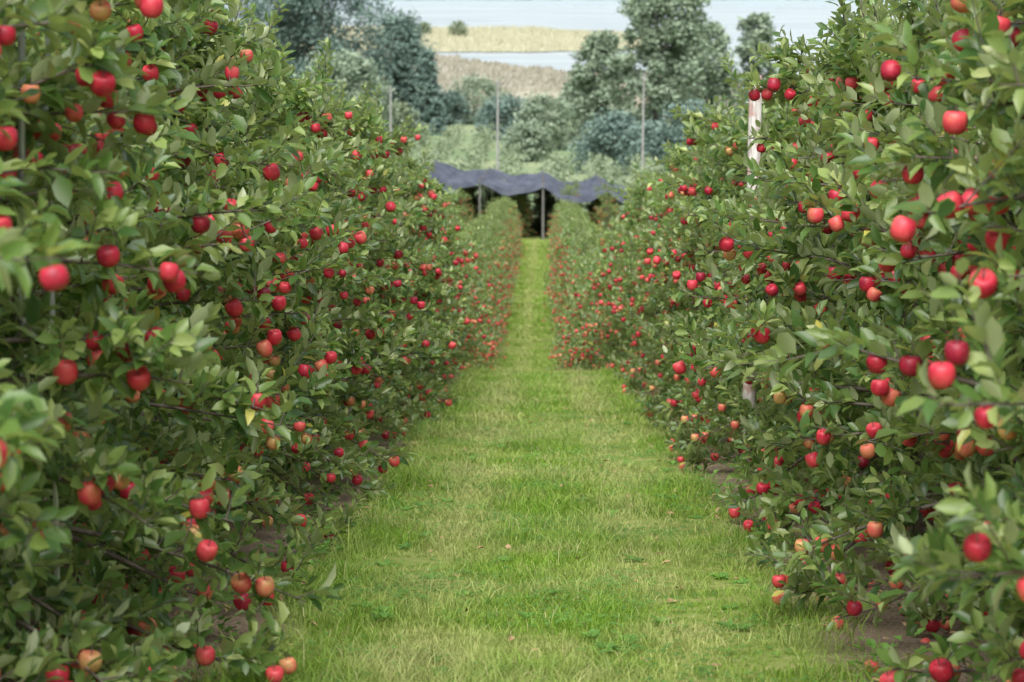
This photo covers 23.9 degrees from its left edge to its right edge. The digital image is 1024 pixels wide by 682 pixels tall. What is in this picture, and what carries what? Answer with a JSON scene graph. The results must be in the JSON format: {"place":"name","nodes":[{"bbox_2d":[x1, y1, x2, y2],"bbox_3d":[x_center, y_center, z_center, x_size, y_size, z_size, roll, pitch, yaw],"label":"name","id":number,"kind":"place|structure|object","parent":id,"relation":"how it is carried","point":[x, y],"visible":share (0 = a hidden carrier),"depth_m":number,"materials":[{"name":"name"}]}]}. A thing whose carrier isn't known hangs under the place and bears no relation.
{"place":"outdoors","nodes":[
{"label":"outdoors","id":0,"kind":"place"},
{"bbox_2d":[8,0,1023,681],"bbox_3d":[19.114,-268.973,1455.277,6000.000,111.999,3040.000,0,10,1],"label":"ground","id":1,"kind":"structure","parent":0,"point":[890,624],"depth_m":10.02,"materials":[{"name":"green plant"}]},
{"bbox_2d":[18,10,29,633],"bbox_3d":[-1.308,0.147,6.492,0.079,2.320,0.019,0,10,1],"label":"metal stake","id":2,"kind":"object","parent":1,"relation":"on","point":[21,122],"visible":0.04,"depth_m":6.37,"materials":[{"name":"metal"}]},
{"bbox_2d":[0,0,93,681],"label":"apple tree","id":3,"kind":"object","parent":1,"relation":"on","point":[31,665],"visible":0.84,"depth_m":5.22,"materials":[{"name":"green plant"}]},
{"bbox_2d":[0,217,100,467],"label":"apple tree","id":4,"kind":"object","parent":1,"relation":"on","point":[14,246],"visible":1,"depth_m":4.12,"materials":[{"name":"green plant"}]},
{"bbox_2d":[45,22,61,664],"bbox_3d":[-1.256,0.054,6.627,0.055,2.500,0.015,0,10,1],"label":"metal stake","id":5,"kind":"object","parent":1,"relation":"on","point":[55,494],"depth_m":6.67,"materials":[{"name":"metal"}]},
{"bbox_2d":[0,0,221,681],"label":"apple tree","id":6,"kind":"object","parent":1,"relation":"on","point":[59,82],"visible":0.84,"depth_m":6.20,"materials":[{"name":"green plant"}]},
{"bbox_2d":[1,0,322,658],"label":"apple tree","id":7,"kind":"object","parent":1,"relation":"on","point":[196,206],"visible":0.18,"depth_m":7.96,"materials":[{"name":"green plant"}]},
{"bbox_2d":[0,6,343,681],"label":"apple tree","id":8,"kind":"object","parent":1,"relation":"on","point":[248,648],"visible":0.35,"depth_m":7.23,"materials":[{"name":"green plant"}]},
{"bbox_2d":[31,0,337,596],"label":"apple tree","id":9,"kind":"object","parent":1,"relation":"on","point":[167,29],"visible":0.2,"depth_m":9.03,"materials":[{"name":"green plant"}]},
{"bbox_2d":[36,0,345,594],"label":"apple tree","id":10,"kind":"object","parent":1,"relation":"on","point":[319,383],"visible":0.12,"depth_m":9.78,"materials":[{"name":"green plant"}]},
{"bbox_2d":[54,0,367,554],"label":"apple tree","id":11,"kind":"object","parent":1,"relation":"on","point":[282,274],"visible":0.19,"depth_m":10.76,"materials":[{"name":"green plant"}]},
{"bbox_2d":[102,12,367,520],"bbox_3d":[-1.693,-0.357,12.771,1.845,2.877,1.354,-1,11,-5],"label":"apple tree","id":12,"kind":"object","parent":1,"relation":"on","point":[298,102],"visible":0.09,"depth_m":12.76,"materials":[{"name":"green plant"}]},
{"bbox_2d":[105,0,366,529],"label":"apple tree","id":13,"kind":"object","parent":1,"relation":"on","point":[359,237],"visible":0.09,"depth_m":11.88,"materials":[{"name":"green plant"}]},
{"bbox_2d":[144,128,402,459],"bbox_3d":[-1.649,-0.226,15.717,1.975,2.438,1.347,4,11,20],"label":"apple tree","id":14,"kind":"object","parent":1,"relation":"on","point":[347,399],"visible":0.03,"depth_m":15.62,"materials":[{"name":"green plant"}]},
{"bbox_2d":[142,0,417,500],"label":"apple tree","id":15,"kind":"object","parent":1,"relation":"on","point":[358,151],"visible":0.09,"depth_m":13.79,"materials":[{"name":"green plant"}]},
{"bbox_2d":[233,0,362,77],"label":"willow tree","id":16,"kind":"object","parent":1,"relation":"on","point":[266,2],"visible":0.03,"depth_m":357.57,"materials":[{"name":"green plant"}]},
{"bbox_2d":[240,39,407,482],"bbox_3d":[-1.576,-0.451,14.737,1.997,2.942,1.195,0,9,8],"label":"apple tree","id":17,"kind":"object","parent":1,"relation":"on","point":[354,278],"visible":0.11,"depth_m":14.50,"materials":[{"name":"green plant"}]},
{"bbox_2d":[257,0,402,104],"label":"willow tree","id":18,"kind":"object","parent":1,"relation":"on","point":[311,33],"visible":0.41,"depth_m":341.79,"materials":[{"name":"green plant"}]},
{"bbox_2d":[292,48,403,132],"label":"round tree","id":19,"kind":"object","parent":1,"relation":"on","point":[349,68],"visible":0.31,"depth_m":297.62,"materials":[{"name":"green plant"}]},
{"bbox_2d":[269,37,449,448],"bbox_3d":[-1.373,-0.554,16.700,1.912,3.060,1.403,1,9,3],"label":"apple tree","id":20,"kind":"object","parent":1,"relation":"on","point":[369,123],"visible":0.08,"depth_m":16.63,"materials":[{"name":"green plant"}]},
{"bbox_2d":[323,118,433,443],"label":"apple tree","id":21,"kind":"object","parent":1,"relation":"on","point":[385,262],"visible":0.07,"depth_m":17.57,"materials":[{"name":"green plant"}]},
{"bbox_2d":[293,72,464,403],"bbox_3d":[-1.511,-0.823,22.271,2.148,3.351,1.285,-1,12,-2],"label":"apple tree","id":22,"kind":"object","parent":1,"relation":"on","point":[403,140],"visible":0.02,"depth_m":22.02,"materials":[{"name":"green plant"}]},
{"bbox_2d":[313,100,455,434],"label":"apple tree","id":23,"kind":"object","parent":1,"relation":"on","point":[369,172],"visible":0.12,"depth_m":18.55,"materials":[{"name":"green plant"}]},
{"bbox_2d":[341,125,451,401],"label":"apple tree","id":24,"kind":"object","parent":1,"relation":"on","point":[419,182],"visible":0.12,"depth_m":21.36,"materials":[{"name":"green plant"}]},
{"bbox_2d":[357,8,440,116],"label":"willow tree","id":25,"kind":"object","parent":1,"relation":"on","point":[405,31],"visible":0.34,"depth_m":370.33,"materials":[{"name":"green plant"}]},
{"bbox_2d":[339,109,464,428],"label":"apple tree","id":26,"kind":"object","parent":1,"relation":"on","point":[425,206],"visible":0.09,"depth_m":20.51,"materials":[{"name":"green plant"}]},
{"bbox_2d":[384,42,419,123],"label":"spruce tree","id":27,"kind":"object","parent":1,"relation":"on","point":[404,81],"visible":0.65,"depth_m":349.88,"materials":[{"name":"green plant"}]},
{"bbox_2d":[382,100,429,146],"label":"bush","id":28,"kind":"object","parent":1,"relation":"on","point":[404,111],"visible":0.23,"depth_m":308.77,"materials":[{"name":"green plant"}]},
{"bbox_2d":[367,188,476,402],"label":"apple tree","id":29,"kind":"object","parent":1,"relation":"on","point":[439,325],"visible":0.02,"depth_m":23.22,"materials":[{"name":"green plant"}]},
{"bbox_2d":[407,50,448,134],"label":"spruce tree","id":30,"kind":"object","parent":1,"relation":"on","point":[428,87],"visible":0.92,"depth_m":343.13,"materials":[{"name":"green plant"}]},
{"bbox_2d":[387,152,469,381],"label":"apple tree","id":31,"kind":"object","parent":1,"relation":"on","point":[440,313],"visible":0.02,"depth_m":24.37,"materials":[{"name":"green plant"}]},
{"bbox_2d":[382,143,477,387],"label":"apple tree","id":32,"kind":"object","parent":1,"relation":"on","point":[412,164],"visible":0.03,"depth_m":26.03,"materials":[{"name":"green plant"}]},
{"bbox_2d":[375,127,495,392],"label":"apple tree","id":33,"kind":"object","parent":1,"relation":"on","point":[436,227],"visible":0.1,"depth_m":25.08,"materials":[{"name":"green plant"}]},
{"bbox_2d":[424,89,471,124],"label":"bush","id":34,"kind":"object","parent":1,"relation":"on","point":[450,99],"visible":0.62,"depth_m":378.68,"materials":[{"name":"green plant"}]},
{"bbox_2d":[410,161,485,374],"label":"apple tree","id":35,"kind":"object","parent":1,"relation":"on","point":[464,296],"depth_m":30.84,"materials":[{"name":"green plant"}]},
{"bbox_2d":[410,159,487,370],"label":"apple tree","id":36,"kind":"object","parent":1,"relation":"on","point":[472,282],"visible":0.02,"depth_m":29.84,"materials":[{"name":"green plant"}]},
{"bbox_2d":[252,25,663,51],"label":"reed bed","id":37,"kind":"object","parent":1,"relation":"on","point":[500,38],"visible":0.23,"depth_m":767.92,"materials":[{"name":"beige plant"}]},
{"bbox_2d":[429,188,489,365],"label":"apple tree","id":38,"kind":"object","parent":1,"relation":"on","point":[469,317],"visible":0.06,"depth_m":28.04,"materials":[{"name":"green plant"}]},
{"bbox_2d":[426,174,495,369],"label":"apple tree","id":39,"kind":"object","parent":1,"relation":"on","point":[474,278],"visible":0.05,"depth_m":31.72,"materials":[{"name":"green plant"}]},
{"bbox_2d":[447,274,497,357],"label":"apple tree","id":40,"kind":"object","parent":1,"relation":"on","point":[485,319],"visible":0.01,"depth_m":35.56,"materials":[{"name":"green plant"}]},
{"bbox_2d":[443,72,511,123],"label":"bush","id":41,"kind":"object","parent":1,"relation":"on","point":[472,84],"visible":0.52,"depth_m":382.50,"materials":[{"name":"green plant"}]},
{"bbox_2d":[460,221,515,332],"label":"apple tree","id":42,"kind":"object","parent":1,"relation":"on","point":[485,236],"visible":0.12,"depth_m":61.83,"materials":[{"name":"green plant"}]},
{"bbox_2d":[467,232,516,343],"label":"apple tree","id":43,"kind":"object","parent":1,"relation":"on","point":[493,263],"visible":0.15,"depth_m":58.70,"materials":[{"name":"green plant"}]},
{"bbox_2d":[464,211,520,314],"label":"apple tree","id":44,"kind":"object","parent":1,"relation":"on","point":[493,228],"visible":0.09,"depth_m":69.09,"materials":[{"name":"green plant"}]},
{"bbox_2d":[470,91,539,140],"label":"bush","id":45,"kind":"object","parent":1,"relation":"on","point":[507,103],"visible":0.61,"depth_m":328.37,"materials":[{"name":"green plant"}]},
{"bbox_2d":[510,193,536,236],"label":"apple tree","id":46,"kind":"object","parent":1,"relation":"on","point":[520,201],"visible":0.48,"depth_m":131.63,"materials":[{"name":"green plant"}]},
{"bbox_2d":[379,122,670,203],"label":"distant orchard","id":47,"kind":"object","parent":1,"relation":"on","point":[556,169],"visible":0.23,"depth_m":232.28,"materials":[{"name":"green plant"}]},
{"bbox_2d":[499,120,557,161],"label":"bush","id":48,"kind":"object","parent":1,"relation":"on","point":[537,145],"visible":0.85,"depth_m":273.93,"materials":[{"name":"green plant"}]},
{"bbox_2d":[424,160,646,238],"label":"hail net canopy","id":49,"kind":"object","parent":1,"relation":"on","point":[456,178],"visible":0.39,"depth_m":136.04,"materials":[{"name":"grey fabric"}]},
{"bbox_2d":[315,48,765,91],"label":"reed bed","id":50,"kind":"object","parent":1,"relation":"on","point":[515,78],"visible":0.11,"depth_m":597.72,"materials":[{"name":"beige plant"}]},
{"bbox_2d":[531,191,554,227],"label":"apple tree","id":51,"kind":"object","parent":1,"relation":"on","point":[540,204],"visible":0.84,"depth_m":141.74,"materials":[{"name":"green plant"}]},
{"bbox_2d":[513,91,573,150],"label":"bush","id":52,"kind":"object","parent":1,"relation":"on","point":[541,106],"visible":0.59,"depth_m":298.57,"materials":[{"name":"green plant"}]},
{"bbox_2d":[81,370,1023,681],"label":"clover and weeds","id":53,"kind":"object","parent":1,"relation":"on","point":[555,614],"visible":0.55,"depth_m":10.26,"materials":[{"name":"green plant"}]},
{"bbox_2d":[82,384,1023,681],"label":"fallen leaves","id":54,"kind":"object","parent":1,"relation":"on","point":[508,546],"visible":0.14,"depth_m":10.70,"materials":[{"name":"brown plant"}]},
{"bbox_2d":[552,80,588,141],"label":"bush","id":55,"kind":"object","parent":1,"relation":"on","point":[570,93],"visible":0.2,"depth_m":318.47,"materials":[{"name":"green plant"}]},
{"bbox_2d":[541,218,601,286],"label":"apple tree","id":56,"kind":"object","parent":1,"relation":"on","point":[571,227],"visible":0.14,"depth_m":67.42,"materials":[{"name":"green plant"}]},
{"bbox_2d":[543,225,602,350],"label":"apple tree","id":57,"kind":"object","parent":1,"relation":"on","point":[584,248],"visible":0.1,"depth_m":56.73,"materials":[{"name":"green plant"}]},
{"bbox_2d":[551,240,596,371],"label":"apple tree","id":58,"kind":"object","parent":1,"relation":"on","point":[572,279],"visible":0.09,"depth_m":46.54,"materials":[{"name":"green plant"}]},
{"bbox_2d":[546,252,602,370],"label":"apple tree","id":59,"kind":"object","parent":1,"relation":"on","point":[560,367],"visible":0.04,"depth_m":43.88,"materials":[{"name":"green plant"}]},
{"bbox_2d":[168,438,995,672],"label":"fallen apples","id":60,"kind":"object","parent":1,"relation":"on","point":[927,640],"visible":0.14,"depth_m":8.79,"materials":[{"name":"red food"}]},
{"bbox_2d":[555,251,628,370],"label":"apple tree","id":61,"kind":"object","parent":1,"relation":"on","point":[567,335],"visible":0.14,"depth_m":41.00,"materials":[{"name":"green plant"}]},
{"bbox_2d":[564,247,624,356],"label":"apple tree","id":62,"kind":"object","parent":1,"relation":"on","point":[593,345],"visible":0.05,"depth_m":38.84,"materials":[{"name":"green plant"}]},
{"bbox_2d":[564,29,639,160],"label":"poplar tree","id":63,"kind":"object","parent":1,"relation":"on","point":[598,47],"visible":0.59,"depth_m":272.92,"materials":[{"name":"green plant"}]},
{"bbox_2d":[566,215,638,368],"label":"apple tree","id":64,"kind":"object","parent":1,"relation":"on","point":[600,250],"visible":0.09,"depth_m":36.96,"materials":[{"name":"green plant"}]},
{"bbox_2d":[566,107,639,173],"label":"bush","id":65,"kind":"object","parent":1,"relation":"on","point":[616,123],"visible":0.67,"depth_m":248.71,"materials":[{"name":"green plant"}]},
{"bbox_2d":[573,226,652,369],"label":"apple tree","id":66,"kind":"object","parent":1,"relation":"on","point":[592,303],"visible":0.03,"depth_m":35.86,"materials":[{"name":"green plant"}]},
{"bbox_2d":[578,217,654,370],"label":"apple tree","id":67,"kind":"object","parent":1,"relation":"on","point":[595,340],"visible":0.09,"depth_m":34.12,"materials":[{"name":"green plant"}]},
{"bbox_2d":[581,214,652,371],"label":"apple tree","id":68,"kind":"object","parent":1,"relation":"on","point":[605,328],"visible":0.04,"depth_m":34.98,"materials":[{"name":"green plant"}]},
{"bbox_2d":[582,167,655,368],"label":"apple tree","id":69,"kind":"object","parent":1,"relation":"on","point":[640,190],"visible":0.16,"depth_m":31.84,"materials":[{"name":"green plant"}]},
{"bbox_2d":[581,167,666,367],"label":"apple tree","id":70,"kind":"object","parent":1,"relation":"on","point":[611,254],"visible":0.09,"depth_m":33.00,"materials":[{"name":"green plant"}]},
{"bbox_2d":[605,186,663,373],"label":"apple tree","id":71,"kind":"object","parent":1,"relation":"on","point":[639,351],"visible":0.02,"depth_m":31.18,"materials":[{"name":"green plant"}]},
{"bbox_2d":[600,155,670,377],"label":"apple tree","id":72,"kind":"object","parent":1,"relation":"on","point":[636,232],"visible":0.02,"depth_m":30.07,"materials":[{"name":"green plant"}]},
{"bbox_2d":[617,221,668,375],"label":"apple tree","id":73,"kind":"object","parent":1,"relation":"on","point":[620,280],"visible":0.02,"depth_m":29.27,"materials":[{"name":"green plant"}]},
{"bbox_2d":[611,172,678,382],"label":"apple tree","id":74,"kind":"object","parent":1,"relation":"on","point":[636,256],"visible":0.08,"depth_m":27.21,"materials":[{"name":"green plant"}]},
{"bbox_2d":[613,214,677,393],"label":"apple tree","id":75,"kind":"object","parent":1,"relation":"on","point":[634,382],"visible":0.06,"depth_m":25.34,"materials":[{"name":"green plant"}]},
{"bbox_2d":[618,192,677,389],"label":"apple tree","id":76,"kind":"object","parent":1,"relation":"on","point":[644,275],"visible":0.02,"depth_m":26.35,"materials":[{"name":"green plant"}]},
{"bbox_2d":[615,117,689,175],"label":"bush","id":77,"kind":"object","parent":1,"relation":"on","point":[631,142],"visible":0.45,"depth_m":244.08,"materials":[{"name":"green plant"}]},
{"bbox_2d":[596,0,714,155],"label":"poplar tree","id":78,"kind":"object","parent":1,"relation":"on","point":[656,56],"visible":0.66,"depth_m":257.85,"materials":[{"name":"green plant"}]},
{"bbox_2d":[612,132,713,380],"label":"apple tree","id":79,"kind":"object","parent":1,"relation":"on","point":[656,226],"visible":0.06,"depth_m":28.15,"materials":[{"name":"green plant"}]},
{"bbox_2d":[615,128,733,413],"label":"apple tree","id":80,"kind":"object","parent":1,"relation":"on","point":[649,307],"visible":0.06,"depth_m":22.35,"materials":[{"name":"green plant"}]},
{"bbox_2d":[628,220,731,416],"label":"apple tree","id":81,"kind":"object","parent":1,"relation":"on","point":[656,399],"depth_m":21.61,"materials":[{"name":"green plant"}]},
{"bbox_2d":[637,98,728,169],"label":"bush","id":82,"kind":"object","parent":1,"relation":"on","point":[679,132],"visible":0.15,"depth_m":239.28,"materials":[{"name":"green plant"}]},
{"bbox_2d":[644,100,721,396],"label":"apple tree","id":83,"kind":"object","parent":1,"relation":"on","point":[656,197],"visible":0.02,"depth_m":23.40,"materials":[{"name":"green plant"}]},
{"bbox_2d":[633,118,739,394],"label":"apple tree","id":84,"kind":"object","parent":1,"relation":"on","point":[651,286],"visible":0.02,"depth_m":24.57,"materials":[{"name":"green plant"}]},
{"bbox_2d":[634,110,746,432],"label":"apple tree","id":85,"kind":"object","parent":1,"relation":"on","point":[671,206],"visible":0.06,"depth_m":19.62,"materials":[{"name":"green plant"}]},
{"bbox_2d":[650,166,738,409],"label":"apple tree","id":86,"kind":"object","parent":1,"relation":"on","point":[662,298],"visible":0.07,"depth_m":20.48,"materials":[{"name":"green plant"}]},
{"bbox_2d":[664,20,747,125],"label":"ash tree","id":87,"kind":"object","parent":1,"relation":"on","point":[716,77],"visible":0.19,"depth_m":277.26,"materials":[{"name":"green plant"}]},
{"bbox_2d":[656,181,773,461],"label":"apple tree","id":88,"kind":"object","parent":1,"relation":"on","point":[683,433],"visible":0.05,"depth_m":16.60,"materials":[{"name":"green plant"}]},
{"bbox_2d":[652,52,805,437],"bbox_3d":[2.078,-0.655,18.556,2.053,3.187,1.506,-1,9,3],"label":"apple tree","id":89,"kind":"object","parent":1,"relation":"on","point":[709,183],"visible":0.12,"depth_m":18.46,"materials":[{"name":"green plant"}]},
{"bbox_2d":[653,94,814,437],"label":"apple tree","id":90,"kind":"object","parent":1,"relation":"on","point":[690,246],"visible":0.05,"depth_m":17.57,"materials":[{"name":"green plant"}]},
{"bbox_2d":[663,139,807,472],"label":"apple tree","id":91,"kind":"object","parent":1,"relation":"on","point":[698,456],"visible":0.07,"depth_m":15.62,"materials":[{"name":"green plant"}]},
{"bbox_2d":[742,75,763,461],"bbox_3d":[1.630,-0.323,16.475,0.095,2.960,0.092,9,14,42],"label":"wooden post","id":92,"kind":"object","parent":1,"relation":"on","point":[755,109],"visible":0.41,"depth_m":16.27,"materials":[{"name":"wood"}]},
{"bbox_2d":[731,12,778,117],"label":"ash tree","id":93,"kind":"object","parent":1,"relation":"on","point":[763,30],"visible":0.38,"depth_m":282.19,"materials":[{"name":"green plant"}]},
{"bbox_2d":[669,109,861,480],"bbox_3d":[2.036,-0.261,14.519,1.659,2.600,1.460,-7,12,-33],"label":"apple tree","id":94,"kind":"object","parent":1,"relation":"on","point":[746,278],"visible":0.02,"depth_m":14.69,"materials":[{"name":"green plant"}]},
{"bbox_2d":[674,130,869,510],"bbox_3d":[2.032,-0.265,13.470,1.720,2.673,1.526,8,13,40],"label":"apple tree","id":95,"kind":"object","parent":1,"relation":"on","point":[762,269],"depth_m":13.56,"materials":[{"name":"green plant"}]},
{"bbox_2d":[658,0,969,520],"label":"apple tree","id":96,"kind":"object","parent":1,"relation":"on","point":[784,82],"visible":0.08,"depth_m":12.52,"materials":[{"name":"green plant"}]},
{"bbox_2d":[672,0,1013,551],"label":"apple tree","id":97,"kind":"object","parent":1,"relation":"on","point":[806,250],"visible":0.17,"depth_m":10.64,"materials":[{"name":"green plant"}]},
{"bbox_2d":[697,0,1023,534],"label":"apple tree","id":98,"kind":"object","parent":1,"relation":"on","point":[868,26],"visible":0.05,"depth_m":11.59,"materials":[{"name":"green plant"}]},
{"bbox_2d":[716,0,1022,592],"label":"apple tree","id":99,"kind":"object","parent":1,"relation":"on","point":[931,16],"visible":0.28,"depth_m":9.84,"materials":[{"name":"green plant"}]},
{"bbox_2d":[722,0,1023,681],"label":"apple tree","id":100,"kind":"object","parent":1,"relation":"on","point":[967,42],"visible":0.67,"depth_m":6.79,"materials":[{"name":"green plant"}]},
{"bbox_2d":[743,53,1023,635],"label":"apple tree","id":101,"kind":"object","parent":1,"relation":"on","point":[943,445],"visible":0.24,"depth_m":8.77,"materials":[{"name":"green plant"}]},
{"bbox_2d":[797,0,1023,636],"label":"apple tree","id":102,"kind":"object","parent":1,"relation":"on","point":[943,246],"visible":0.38,"depth_m":7.95,"materials":[{"name":"green plant"}]},
{"bbox_2d":[888,27,1023,681],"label":"apple tree","id":103,"kind":"object","parent":1,"relation":"on","point":[994,199],"visible":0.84,"depth_m":5.71,"materials":[{"name":"green plant"}]},
{"bbox_2d":[890,145,1023,616],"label":"apple tree","id":104,"kind":"object","parent":1,"relation":"on","point":[933,560],"visible":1,"depth_m":4.84,"materials":[{"name":"green plant"}]},
{"bbox_2d":[225,4,919,74],"bbox_3d":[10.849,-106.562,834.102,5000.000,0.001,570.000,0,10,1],"label":"lake","id":105,"kind":"structure","parent":0,"point":[798,20],"depth_m":943.16,"materials":[{"name":"liquid"}]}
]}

